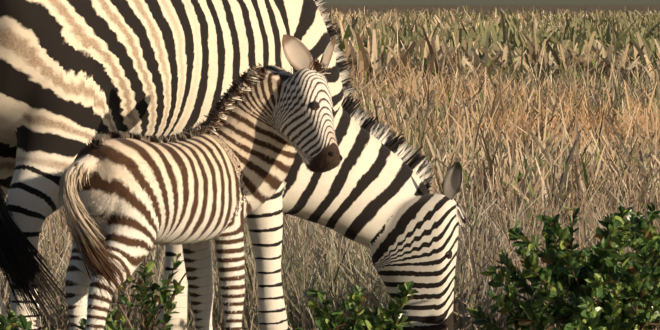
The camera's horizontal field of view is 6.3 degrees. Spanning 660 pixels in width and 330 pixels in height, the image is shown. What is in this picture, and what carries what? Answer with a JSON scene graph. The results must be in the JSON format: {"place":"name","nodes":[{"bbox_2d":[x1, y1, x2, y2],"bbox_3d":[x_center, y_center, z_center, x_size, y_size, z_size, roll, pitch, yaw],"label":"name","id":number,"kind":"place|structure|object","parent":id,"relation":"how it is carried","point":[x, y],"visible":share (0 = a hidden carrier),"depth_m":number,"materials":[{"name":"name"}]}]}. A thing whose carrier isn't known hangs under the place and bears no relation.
{"place":"outdoors","nodes":[
{"label":"outdoors","id":0,"kind":"place"},
{"bbox_2d":[0,161,659,329],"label":"grass","id":1,"kind":"structure","parent":0,"point":[336,266],"depth_m":22.33,"materials":[{"name":"beige plant"}]},
{"bbox_2d":[5,49,659,226],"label":"grass","id":2,"kind":"structure","parent":0,"point":[479,127],"depth_m":41.49,"materials":[{"name":"beige plant"}]},
{"bbox_2d":[6,300,659,329],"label":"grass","id":3,"kind":"structure","parent":0,"point":[303,326],"depth_m":20.39,"materials":[{"name":"beige plant"}]},
{"bbox_2d":[53,5,659,329],"bbox_3d":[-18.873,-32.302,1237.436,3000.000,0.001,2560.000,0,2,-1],"label":"ground","id":4,"kind":"structure","parent":0,"point":[371,9],"depth_m":1047.08,"materials":[{"name":"brown soil"}]},
{"bbox_2d":[0,310,31,329],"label":"shrub","id":5,"kind":"object","parent":4,"relation":"on","point":[22,323],"visible":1,"depth_m":17.20,"materials":[{"name":"green plant"}]},
{"bbox_2d":[74,318,86,329],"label":"shrub","id":6,"kind":"object","parent":4,"relation":"on","point":[83,321],"visible":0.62,"depth_m":17.73,"materials":[{"name":"green plant"}]},
{"bbox_2d":[104,308,136,329],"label":"shrub","id":7,"kind":"object","parent":4,"relation":"on","point":[115,315],"visible":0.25,"depth_m":18.16,"materials":[{"name":"green plant"}]},
{"bbox_2d":[111,253,185,329],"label":"shrub","id":8,"kind":"object","parent":4,"relation":"on","point":[149,305],"visible":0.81,"depth_m":18.59,"materials":[{"name":"green plant"}]},
{"bbox_2d":[58,34,342,329],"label":"zebra foal","id":9,"kind":"object","parent":4,"relation":"on","point":[130,200],"visible":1,"depth_m":18.00,"materials":[{"name":"multicoloured"}]},
{"bbox_2d":[0,0,465,329],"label":"zebra","id":10,"kind":"object","parent":4,"relation":"on","point":[76,76],"visible":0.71,"depth_m":18.72,"materials":[{"name":"multicoloured"}]},
{"bbox_2d":[295,281,418,329],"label":"shrub","id":11,"kind":"object","parent":4,"relation":"on","point":[379,318],"visible":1,"depth_m":18.42,"materials":[{"name":"green plant"}]},
{"bbox_2d":[466,214,659,329],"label":"shrub","id":12,"kind":"object","parent":4,"relation":"on","point":[633,286],"visible":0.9,"depth_m":18.55,"materials":[{"name":"green plant"}]},
{"bbox_2d":[545,296,606,329],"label":"shrub","id":13,"kind":"object","parent":4,"relation":"on","point":[589,318],"visible":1,"depth_m":17.75,"materials":[{"name":"green plant"}]},
{"bbox_2d":[495,202,659,329],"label":"shrub","id":14,"kind":"object","parent":4,"relation":"on","point":[634,223],"visible":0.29,"depth_m":20.20,"materials":[{"name":"green plant"}]},
{"bbox_2d":[319,0,659,4],"label":"sky","id":15,"kind":"structure","parent":0,"point":[329,2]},
{"bbox_2d":[321,5,659,87],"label":"grass","id":16,"kind":"structure","parent":0,"point":[382,40],"depth_m":89.33,"materials":[{"name":"beige plant"}]}
]}

